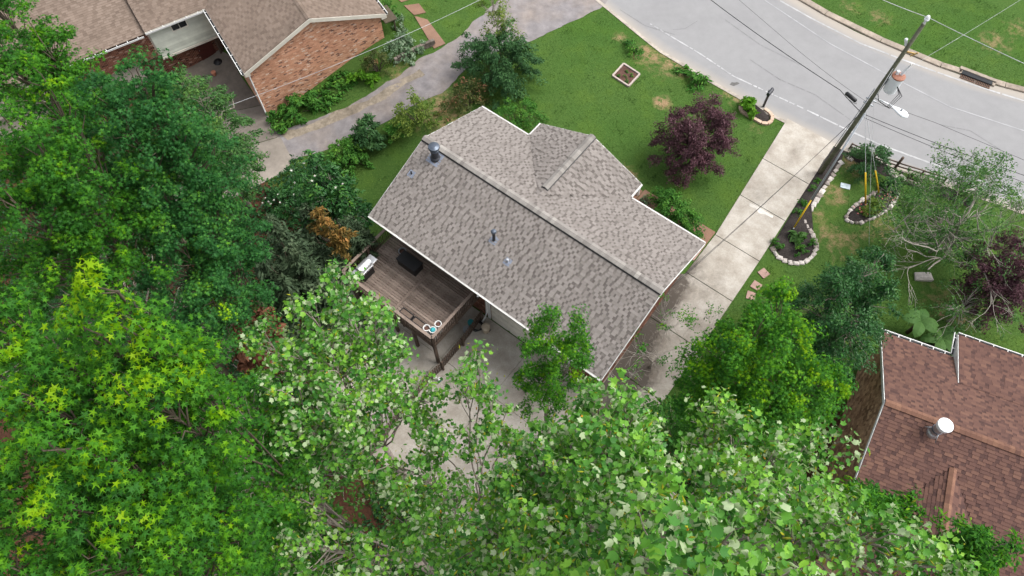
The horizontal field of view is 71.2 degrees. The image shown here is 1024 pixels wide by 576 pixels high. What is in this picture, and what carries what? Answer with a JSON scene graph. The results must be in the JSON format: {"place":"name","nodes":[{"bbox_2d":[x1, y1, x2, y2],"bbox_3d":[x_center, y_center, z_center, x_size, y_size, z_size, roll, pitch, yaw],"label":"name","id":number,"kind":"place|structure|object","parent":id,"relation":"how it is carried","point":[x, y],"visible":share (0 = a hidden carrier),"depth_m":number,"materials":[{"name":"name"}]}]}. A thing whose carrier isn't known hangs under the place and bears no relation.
{"place":"outdoors","nodes":[
{"label":"outdoors","id":0,"kind":"place"},
{"bbox_2d":[274,0,607,158],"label":"gravel driveway","id":1,"kind":"structure","parent":0,"point":[535,19],"depth_m":43.72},
{"bbox_2d":[282,69,424,139],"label":"driveway verge dirt","id":2,"kind":"structure","parent":1,"relation":"on","point":[341,114],"depth_m":43.72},
{"bbox_2d":[319,246,586,520],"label":"patio","id":3,"kind":"structure","parent":0,"point":[505,359],"depth_m":36.81,"materials":[{"name":"concrete"}]},
{"bbox_2d":[322,311,482,497],"bbox_3d":[-5.097,5.815,35.832,0.564,1.270,11.998,35,68,16],"label":"picket fence","id":4,"kind":"object","parent":3,"relation":"on","point":[462,339],"visible":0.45,"depth_m":36.85,"materials":[{"name":"brown wood"}]},
{"bbox_2d":[341,229,479,363],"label":"timber deck","id":5,"kind":"structure","parent":3,"relation":"on","point":[454,317],"depth_m":36.40,"materials":[{"name":"brown wood"}]},
{"bbox_2d":[352,254,376,280],"bbox_3d":[-7.442,-0.943,36.306,0.602,1.080,1.440,35,68,16],"label":"gas grill","id":6,"kind":"object","parent":5,"relation":"on","point":[369,261],"visible":0.76,"depth_m":35.98,"materials":[{"name":"silver metal"}]},
{"bbox_2d":[396,250,422,276],"bbox_3d":[-5.247,-1.257,36.806,1.280,0.600,0.680,35,68,16],"label":"storage box","id":7,"kind":"object","parent":5,"relation":"on","point":[409,262],"visible":1,"depth_m":36.57,"materials":[{"name":"black plastic"}]},
{"bbox_2d":[0,0,1023,575],"bbox_3d":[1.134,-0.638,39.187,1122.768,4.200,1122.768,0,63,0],"label":"ground","id":8,"kind":"structure","parent":0,"point":[602,100],"depth_m":41.88,"materials":[{"name":"green plant"}]},
{"bbox_2d":[0,276,151,388],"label":"understory tree","id":9,"kind":"object","parent":8,"relation":"on","point":[58,301],"visible":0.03,"depth_m":30.67,"materials":[{"name":"green plant"}]},
{"bbox_2d":[0,0,231,303],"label":"sweetgum tree","id":10,"kind":"object","parent":8,"relation":"on","point":[38,38],"visible":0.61,"depth_m":22.07,"materials":[{"name":"green plant"}]},
{"bbox_2d":[0,50,270,414],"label":"sweetgum tree","id":11,"kind":"object","parent":8,"relation":"on","point":[50,181],"visible":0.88,"depth_m":18.52,"materials":[{"name":"green plant"}]},
{"bbox_2d":[0,437,295,575],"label":"sweetgum tree","id":12,"kind":"object","parent":8,"relation":"on","point":[78,538],"visible":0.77,"depth_m":11.79,"materials":[{"name":"green plant"}]},
{"bbox_2d":[33,223,288,410],"bbox_3d":[-15.101,2.025,32.042,10.899,11.826,8.251,0,63,0],"label":"understory tree","id":13,"kind":"object","parent":8,"relation":"on","point":[231,366],"visible":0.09,"depth_m":29.34,"materials":[{"name":"green plant"}]},
{"bbox_2d":[0,279,350,569],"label":"sweetgum tree","id":14,"kind":"object","parent":8,"relation":"on","point":[56,403],"visible":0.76,"depth_m":11.28,"materials":[{"name":"green plant"}]},
{"bbox_2d":[51,44,308,369],"bbox_3d":[-10.944,-0.555,27.850,5.766,21.486,4.377,0,63,0],"label":"sweetgum tree","id":15,"kind":"object","parent":8,"relation":"on","point":[150,112],"visible":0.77,"depth_m":19.79,"materials":[{"name":"green plant"}]},
{"bbox_2d":[0,0,396,143],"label":"brick neighbour house","id":16,"kind":"structure","parent":8,"relation":"on","point":[268,45],"depth_m":42.22,"materials":[{"name":"brown"}]},
{"bbox_2d":[170,20,188,31],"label":"window","id":17,"kind":"structure","parent":16,"relation":"in","point":[180,25],"depth_m":43.35,"materials":[{"name":"black glass"}]},
{"bbox_2d":[196,41,215,59],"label":"door","id":18,"kind":"structure","parent":16,"relation":"in","point":[205,50],"depth_m":46.06,"materials":[{"name":"wood"}]},
{"bbox_2d":[216,0,478,110],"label":"service drop","id":19,"kind":"object","parent":16,"relation":"attached to","point":[353,57],"visible":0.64,"depth_m":38.20,"materials":[{"name":"grey metal"}]},
{"bbox_2d":[39,253,382,553],"bbox_3d":[-6.008,6.527,21.372,3.150,26.836,2.957,0,63,0],"label":"sweetgum tree","id":20,"kind":"object","parent":8,"relation":"on","point":[166,388],"visible":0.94,"depth_m":11.23,"materials":[{"name":"green plant"}]},
{"bbox_2d":[115,129,306,383],"bbox_3d":[-10.365,1.396,28.126,4.458,19.210,5.586,0,63,0],"label":"sweetgum tree","id":21,"kind":"object","parent":8,"relation":"on","point":[208,289],"visible":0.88,"depth_m":22.83,"materials":[{"name":"green plant"}]},
{"bbox_2d":[156,62,270,219],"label":"feathery tree","id":22,"kind":"object","parent":8,"relation":"on","point":[191,91],"visible":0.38,"depth_m":35.87,"materials":[{"name":"green plant"}]},
{"bbox_2d":[171,50,290,200],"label":"concrete apron","id":23,"kind":"object","parent":8,"relation":"on","point":[276,162],"visible":0.31,"depth_m":44.82,"materials":[{"name":"grey concrete"}]},
{"bbox_2d":[189,372,324,550],"bbox_3d":[-6.354,7.275,24.207,3.089,21.115,4.511,-17,64,-9],"label":"sweetgum tree","id":24,"kind":"object","parent":8,"relation":"on","point":[261,436],"visible":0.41,"depth_m":17.29,"materials":[{"name":"green plant"}]},
{"bbox_2d":[224,297,308,397],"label":"dead conifer","id":25,"kind":"object","parent":8,"relation":"on","point":[245,364],"visible":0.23,"depth_m":28.36,"materials":[{"name":"brown plant"}]},
{"bbox_2d":[184,482,362,575],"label":"sweetgum tree","id":26,"kind":"object","parent":8,"relation":"on","point":[262,547],"visible":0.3,"depth_m":16.88,"materials":[{"name":"green plant"}]},
{"bbox_2d":[262,185,301,226],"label":"hydrangea","id":27,"kind":"object","parent":8,"relation":"on","point":[280,193],"visible":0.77,"depth_m":40.69,"materials":[{"name":"green plant"}]},
{"bbox_2d":[215,463,357,572],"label":"understory tree","id":28,"kind":"object","parent":8,"relation":"on","point":[322,486],"visible":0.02,"depth_m":29.25,"materials":[{"name":"green plant"}]},
{"bbox_2d":[250,213,373,357],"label":"cedar tree","id":29,"kind":"object","parent":8,"relation":"on","point":[292,269],"visible":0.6,"depth_m":31.82,"materials":[{"name":"green plant"}]},
{"bbox_2d":[265,69,358,134],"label":"ivy bank","id":30,"kind":"structure","parent":8,"relation":"on","point":[309,102],"depth_m":43.87,"materials":[{"name":"green plant"}]},
{"bbox_2d":[273,431,382,517],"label":"understory tree","id":31,"kind":"object","parent":8,"relation":"on","point":[351,470],"visible":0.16,"depth_m":30.96,"materials":[{"name":"green plant"}]},
{"bbox_2d":[287,149,374,246],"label":"magnolia tree","id":32,"kind":"object","parent":8,"relation":"on","point":[333,187],"visible":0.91,"depth_m":35.98,"materials":[{"name":"green plant"}]},
{"bbox_2d":[305,206,361,295],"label":"cedar tree","id":33,"kind":"object","parent":8,"relation":"on","point":[338,242],"visible":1,"depth_m":33.24,"materials":[{"name":"brown plant"}]},
{"bbox_2d":[294,202,392,301],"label":"cedar tree","id":34,"kind":"object","parent":8,"relation":"on","point":[362,240],"visible":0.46,"depth_m":35.70,"materials":[{"name":"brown plant"}]},
{"bbox_2d":[235,258,454,498],"bbox_3d":[-4.917,5.878,25.192,5.614,20.328,5.279,-30,67,-15],"label":"tulip tree","id":35,"kind":"object","parent":8,"relation":"on","point":[322,389],"visible":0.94,"depth_m":18.14,"materials":[{"name":"green plant"}]},
{"bbox_2d":[322,135,375,185],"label":"round shrub","id":36,"kind":"object","parent":8,"relation":"on","point":[346,156],"visible":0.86,"depth_m":41.73,"materials":[{"name":"green plant"}]},
{"bbox_2d":[249,456,471,575],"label":"tulip tree","id":37,"kind":"object","parent":8,"relation":"on","point":[422,546],"visible":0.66,"depth_m":16.57,"materials":[{"name":"green plant"}]},
{"bbox_2d":[345,69,381,88],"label":"hosta","id":38,"kind":"object","parent":8,"relation":"on","point":[368,78],"visible":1,"depth_m":43.56,"materials":[{"name":"green plant"}]},
{"bbox_2d":[348,113,387,151],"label":"bush","id":39,"kind":"object","parent":8,"relation":"on","point":[360,135],"visible":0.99,"depth_m":41.35,"materials":[{"name":"green plant"}]},
{"bbox_2d":[359,47,394,77],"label":"bronze shrub","id":40,"kind":"object","parent":8,"relation":"on","point":[381,56],"visible":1,"depth_m":43.14,"materials":[{"name":"green plant"}]},
{"bbox_2d":[0,70,754,575],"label":"undergrowth","id":41,"kind":"object","parent":8,"relation":"on","point":[296,220],"visible":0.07,"depth_m":40.49,"materials":[{"name":"green plant"}]},
{"bbox_2d":[383,122,407,143],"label":"shrub","id":42,"kind":"object","parent":8,"relation":"on","point":[390,129],"visible":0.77,"depth_m":41.54,"materials":[{"name":"green plant"}]},
{"bbox_2d":[379,13,425,65],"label":"shrub","id":43,"kind":"object","parent":8,"relation":"on","point":[403,39],"visible":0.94,"depth_m":43.81,"materials":[{"name":"green plant"}]},
{"bbox_2d":[337,512,481,575],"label":"understory tree","id":44,"kind":"object","parent":8,"relation":"on","point":[413,570],"visible":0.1,"depth_m":27.53,"materials":[{"name":"green plant"}]},
{"bbox_2d":[388,85,440,140],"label":"yellow shrub","id":45,"kind":"object","parent":8,"relation":"on","point":[416,99],"visible":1,"depth_m":40.96,"materials":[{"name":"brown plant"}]},
{"bbox_2d":[394,39,434,63],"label":"stone wall","id":46,"kind":"structure","parent":8,"relation":"on","point":[426,45],"depth_m":43.75,"materials":[{"name":"grey stone"}]},
{"bbox_2d":[399,0,444,48],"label":"neighbour walk","id":47,"kind":"structure","parent":8,"relation":"on","point":[430,31],"depth_m":44.96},
{"bbox_2d":[351,339,527,549],"bbox_3d":[-1.534,7.968,24.911,5.068,19.886,3.519,-41,70,-19],"label":"tulip tree","id":48,"kind":"object","parent":8,"relation":"on","point":[440,444],"visible":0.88,"depth_m":18.04,"materials":[{"name":"green plant"}]},
{"bbox_2d":[434,75,497,122],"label":"nandina","id":49,"kind":"object","parent":8,"relation":"on","point":[464,103],"visible":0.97,"depth_m":41.27,"materials":[{"name":"green plant"}]},
{"bbox_2d":[472,0,524,59],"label":"young maple","id":50,"kind":"object","parent":8,"relation":"on","point":[498,13],"visible":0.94,"depth_m":40.96,"materials":[{"name":"green plant"}]},
{"bbox_2d":[450,17,547,110],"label":"holly bush","id":51,"kind":"object","parent":8,"relation":"on","point":[501,71],"visible":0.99,"depth_m":40.99,"materials":[{"name":"green plant"}]},
{"bbox_2d":[449,510,572,575],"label":"understory tree","id":52,"kind":"object","parent":8,"relation":"on","point":[465,570],"visible":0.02,"depth_m":27.10,"materials":[{"name":"green plant"}]},
{"bbox_2d":[493,96,548,133],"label":"round shrub","id":53,"kind":"object","parent":8,"relation":"on","point":[520,121],"visible":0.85,"depth_m":40.37,"materials":[{"name":"green plant"}]},
{"bbox_2d":[368,106,705,383],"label":"grey roofed house","id":54,"kind":"structure","parent":8,"relation":"on","point":[511,225],"depth_m":33.99,"materials":[{"name":"grey"}]},
{"bbox_2d":[490,305,565,368],"bbox_3d":[0.829,2.506,36.889,4.950,2.280,0.045,35,68,16],"label":"garage door","id":55,"kind":"structure","parent":54,"relation":"in","point":[500,318],"depth_m":37.23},
{"bbox_2d":[511,303,600,432],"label":"sweetgum tree","id":56,"kind":"object","parent":8,"relation":"on","point":[548,372],"visible":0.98,"depth_m":25.62,"materials":[{"name":"green plant"}]},
{"bbox_2d":[427,367,691,575],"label":"tulip tree","id":57,"kind":"object","parent":8,"relation":"on","point":[523,507],"visible":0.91,"depth_m":12.31,"materials":[{"name":"green plant"}]},
{"bbox_2d":[612,63,639,86],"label":"flower bed","id":58,"kind":"object","parent":8,"relation":"on","point":[621,69],"visible":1,"depth_m":43.04,"materials":[{"name":"brown soil"}]},
{"bbox_2d":[622,39,643,58],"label":"weed clump","id":59,"kind":"object","parent":8,"relation":"on","point":[629,44],"visible":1,"depth_m":43.65,"materials":[{"name":"green plant"}]},
{"bbox_2d":[583,292,695,384],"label":"sapling","id":60,"kind":"object","parent":8,"relation":"on","point":[650,366],"visible":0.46,"depth_m":31.19,"materials":[{"name":"green plant"}]},
{"bbox_2d":[603,390,717,475],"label":"understory tree","id":61,"kind":"object","parent":8,"relation":"on","point":[658,409],"visible":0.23,"depth_m":30.48,"materials":[{"name":"green plant"}]},
{"bbox_2d":[633,189,714,260],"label":"front walk","id":62,"kind":"structure","parent":8,"relation":"on","point":[708,233],"depth_m":38.16,"materials":[{"name":"beige concrete"}]},
{"bbox_2d":[646,186,705,238],"bbox_3d":[8.582,-4.016,37.338,2.447,2.458,4.144,-34,68,-16],"label":"clipped shrub","id":63,"kind":"object","parent":8,"relation":"on","point":[685,217],"visible":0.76,"depth_m":36.95,"materials":[{"name":"green plant"}]},
{"bbox_2d":[617,300,738,385],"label":"sapling","id":64,"kind":"object","parent":8,"relation":"on","point":[690,319],"visible":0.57,"depth_m":30.45,"materials":[{"name":"green plant"}]},
{"bbox_2d":[552,453,825,575],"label":"tulip tree","id":65,"kind":"object","parent":8,"relation":"on","point":[684,546],"visible":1,"depth_m":8.13,"materials":[{"name":"green plant"}]},
{"bbox_2d":[671,64,712,93],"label":"weed clump","id":66,"kind":"object","parent":8,"relation":"on","point":[694,78],"visible":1,"depth_m":42.57,"materials":[{"name":"green plant"}]},
{"bbox_2d":[647,91,739,188],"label":"purple plum tree","id":67,"kind":"object","parent":8,"relation":"on","point":[695,139],"visible":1,"depth_m":37.53,"materials":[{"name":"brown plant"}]},
{"bbox_2d":[630,484,790,575],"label":"understory tree","id":68,"kind":"object","parent":8,"relation":"on","point":[741,536],"visible":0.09,"depth_m":27.46,"materials":[{"name":"green plant"}]},
{"bbox_2d":[658,432,806,502],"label":"understory tree","id":69,"kind":"object","parent":8,"relation":"on","point":[679,452],"visible":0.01,"depth_m":30.06,"materials":[{"name":"green plant"}]},
{"bbox_2d":[671,396,836,480],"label":"understory tree","id":70,"kind":"object","parent":8,"relation":"on","point":[754,446],"visible":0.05,"depth_m":28.42,"materials":[{"name":"green plant"}]},
{"bbox_2d":[739,101,773,125],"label":"flower bed","id":71,"kind":"object","parent":8,"relation":"on","point":[762,117],"visible":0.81,"depth_m":41.55,"materials":[{"name":"beige stone"}]},
{"bbox_2d":[740,95,759,119],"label":"leaved plant","id":72,"kind":"object","parent":71,"relation":"on","point":[747,103],"visible":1,"depth_m":41.25,"materials":[{"name":"green plant"}]},
{"bbox_2d":[663,274,858,463],"bbox_3d":[7.922,5.234,27.128,5.607,17.463,5.493,-36,68,-17],"label":"sweetgum tree","id":73,"kind":"object","parent":8,"relation":"on","point":[746,347],"visible":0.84,"depth_m":21.56,"materials":[{"name":"green plant"}]},
{"bbox_2d":[737,489,865,563],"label":"understory tree","id":74,"kind":"object","parent":8,"relation":"on","point":[801,525],"visible":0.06,"depth_m":29.30,"materials":[{"name":"green plant"}]},
{"bbox_2d":[769,147,844,265],"bbox_3d":[16.653,-4.474,38.736,2.226,0.169,8.771,31,67,15],"label":"flower bed","id":75,"kind":"object","parent":8,"relation":"on","point":[788,252],"visible":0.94,"depth_m":38.12,"materials":[{"name":"stone"}]},
{"bbox_2d":[787,230,808,245],"bbox_3d":[14.942,-2.651,37.538,1.098,1.045,1.020,22,65,11],"label":"elephant ear","id":76,"kind":"object","parent":75,"relation":"on","point":[797,238],"visible":0.97,"depth_m":37.54},
{"bbox_2d":[644,383,981,575],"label":"tulip tree","id":77,"kind":"object","parent":8,"relation":"on","point":[846,542],"visible":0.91,"depth_m":13.21,"materials":[{"name":"green plant"}]},
{"bbox_2d":[786,245,902,395],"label":"dark evergreen tree","id":78,"kind":"object","parent":8,"relation":"on","point":[841,321],"visible":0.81,"depth_m":29.63,"materials":[{"name":"green plant"}]},
{"bbox_2d":[794,475,929,545],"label":"walnut tree","id":79,"kind":"object","parent":8,"relation":"on","point":[876,499],"visible":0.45,"depth_m":24.81,"materials":[{"name":"green plant"}]},
{"bbox_2d":[842,141,897,184],"bbox_3d":[19.627,-7.061,38.888,2.644,2.484,2.864,0,63,0],"label":"butterfly bush","id":80,"kind":"object","parent":8,"relation":"on","point":[880,152],"visible":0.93,"depth_m":38.76,"materials":[{"name":"green plant"}]},
{"bbox_2d":[844,189,898,224],"bbox_3d":[19.533,-4.473,38.735,3.898,0.180,1.470,-29,66,-14],"label":"flower bed","id":81,"kind":"object","parent":8,"relation":"on","point":[851,215],"visible":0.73,"depth_m":38.57,"materials":[{"name":"stone"}]},
{"bbox_2d":[859,204,876,217],"bbox_3d":[19.090,-4.158,38.415,0.974,0.926,0.894,0,63,0],"label":"daylily","id":82,"kind":"object","parent":81,"relation":"on","point":[866,209],"visible":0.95,"depth_m":38.26,"materials":[{"name":"green plant"}]},
{"bbox_2d":[865,195,886,214],"bbox_3d":[19.624,-4.443,38.631,1.040,0.907,1.236,32,67,15],"label":"daylily","id":83,"kind":"object","parent":81,"relation":"on","point":[872,200],"visible":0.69,"depth_m":38.50,"materials":[{"name":"green plant"}]},
{"bbox_2d":[818,15,929,173],"bbox_3d":[17.465,-8.114,34.440,1.065,11.705,2.236,-32,67,-15],"label":"utility pole","id":84,"kind":"object","parent":8,"relation":"on","point":[893,82],"visible":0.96,"depth_m":32.95,"materials":[{"name":"brown wood"}]},
{"bbox_2d":[711,0,859,111],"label":"telephone cable","id":85,"kind":"object","parent":84,"relation":"attached to","point":[786,54],"visible":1,"depth_m":36.96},
{"bbox_2d":[793,69,892,229],"bbox_3d":[16.044,-6.526,35.050,0.098,8.655,4.080,31,67,15],"label":"guy wire","id":86,"kind":"object","parent":84,"relation":"attached to","point":[839,154],"visible":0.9,"depth_m":35.30,"materials":[{"name":"metal"}]},
{"bbox_2d":[879,176,905,196],"bbox_3d":[20.787,-5.565,39.019,1.549,1.140,1.383,0,63,0],"label":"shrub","id":87,"kind":"object","parent":8,"relation":"on","point":[883,186],"visible":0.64,"depth_m":38.95,"materials":[{"name":"plant"}]},
{"bbox_2d":[848,143,946,182],"bbox_3d":[21.407,-6.965,39.612,5.304,1.050,0.282,24,65,12],"label":"rail fence","id":88,"kind":"object","parent":8,"relation":"on","point":[899,162],"visible":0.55,"depth_m":39.51,"materials":[{"name":"brown wood"}]},
{"bbox_2d":[843,148,976,206],"bbox_3d":[21.907,-6.127,39.529,7.538,0.320,1.010,27,66,13],"label":"flower bed","id":89,"kind":"object","parent":8,"relation":"on","point":[879,170],"visible":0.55,"depth_m":39.52,"materials":[{"name":"stone"}]},
{"bbox_2d":[799,0,1023,92],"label":"kerb","id":90,"kind":"structure","parent":8,"relation":"on","point":[870,34],"depth_m":44.19,"materials":[{"name":"concrete"}]},
{"bbox_2d":[800,329,1023,575],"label":"red roofed house","id":91,"kind":"structure","parent":8,"relation":"on","point":[942,429],"depth_m":28.95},
{"bbox_2d":[901,308,938,337],"bbox_3d":[19.526,1.853,34.692,1.487,1.505,1.577,-17,64,-8],"label":"banana plant","id":92,"kind":"object","parent":8,"relation":"on","point":[920,325],"visible":0.96,"depth_m":34.07,"materials":[{"name":"green plant"}]},
{"bbox_2d":[914,272,933,281],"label":"stone slab","id":93,"kind":"structure","parent":8,"relation":"on","point":[923,276],"depth_m":36.58,"materials":[{"name":"grey stone"}]},
{"bbox_2d":[919,325,955,350],"bbox_3d":[20.595,2.706,34.539,2.034,0.993,1.747,0,63,0],"label":"banana plant","id":94,"kind":"object","parent":8,"relation":"on","point":[944,342],"visible":0.73,"depth_m":34.24,"materials":[{"name":"green plant"}]},
{"bbox_2d":[868,186,1008,280],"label":"half bare tree","id":95,"kind":"object","parent":8,"relation":"on","point":[951,236],"visible":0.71,"depth_m":35.30,"materials":[{"name":"green plant"}]},
{"bbox_2d":[869,138,1023,340],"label":"half bare tree","id":96,"kind":"object","parent":8,"relation":"on","point":[920,199],"visible":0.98,"depth_m":33.51,"materials":[{"name":"green plant"}]},
{"bbox_2d":[896,506,1023,575],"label":"walnut tree","id":97,"kind":"object","parent":8,"relation":"on","point":[980,544],"visible":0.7,"depth_m":22.74,"materials":[{"name":"green plant"}]},
{"bbox_2d":[923,277,1002,343],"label":"half bare tree","id":98,"kind":"object","parent":8,"relation":"on","point":[964,313],"visible":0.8,"depth_m":34.14,"materials":[{"name":"green plant"}]},
{"bbox_2d":[951,159,990,209],"bbox_3d":[24.608,-5.735,38.226,2.156,2.488,2.844,27,66,13],"label":"privet bush","id":99,"kind":"object","parent":8,"relation":"on","point":[967,188],"visible":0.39,"depth_m":38.21,"materials":[{"name":"green plant"}]},
{"bbox_2d":[949,226,1023,333],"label":"purple plum tree","id":100,"kind":"object","parent":8,"relation":"on","point":[1015,294],"visible":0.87,"depth_m":33.40,"materials":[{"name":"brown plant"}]},
{"bbox_2d":[554,119,834,469],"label":"driveway","id":101,"kind":"structure","parent":0,"point":[725,268],"depth_m":37.23,"materials":[{"name":"concrete"}]},
{"bbox_2d":[605,0,1023,210],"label":"road","id":102,"kind":"structure","parent":0,"point":[714,35],"depth_m":42.94,"materials":[{"name":"grey asphalt"}]},
{"bbox_2d":[650,23,802,108],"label":"road edge line","id":103,"kind":"object","parent":102,"relation":"on","point":[724,69],"visible":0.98,"depth_m":43.27,"materials":[{"name":"white paint"}]},
{"bbox_2d":[596,0,1023,213],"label":"road gutter","id":104,"kind":"object","parent":102,"relation":"on","point":[671,57],"visible":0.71,"depth_m":43.13,"materials":[{"name":"concrete"}]},
{"bbox_2d":[765,0,1023,130],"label":"road seam","id":105,"kind":"object","parent":102,"relation":"on","point":[890,76],"visible":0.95,"depth_m":43.16,"materials":[{"name":"grey asphalt"}]},
{"bbox_2d":[780,0,1023,100],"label":"road edge line","id":106,"kind":"object","parent":102,"relation":"on","point":[902,59],"visible":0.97,"depth_m":43.61,"materials":[{"name":"white paint"}]},
{"bbox_2d":[807,110,1023,196],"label":"road edge line","id":107,"kind":"object","parent":102,"relation":"on","point":[894,149],"visible":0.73,"depth_m":40.48,"materials":[{"name":"white paint"}]},
{"bbox_2d":[958,66,996,88],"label":"storm drain","id":108,"kind":"object","parent":102,"relation":"on","point":[981,79],"visible":1,"depth_m":42.86,"materials":[{"name":"concrete"}]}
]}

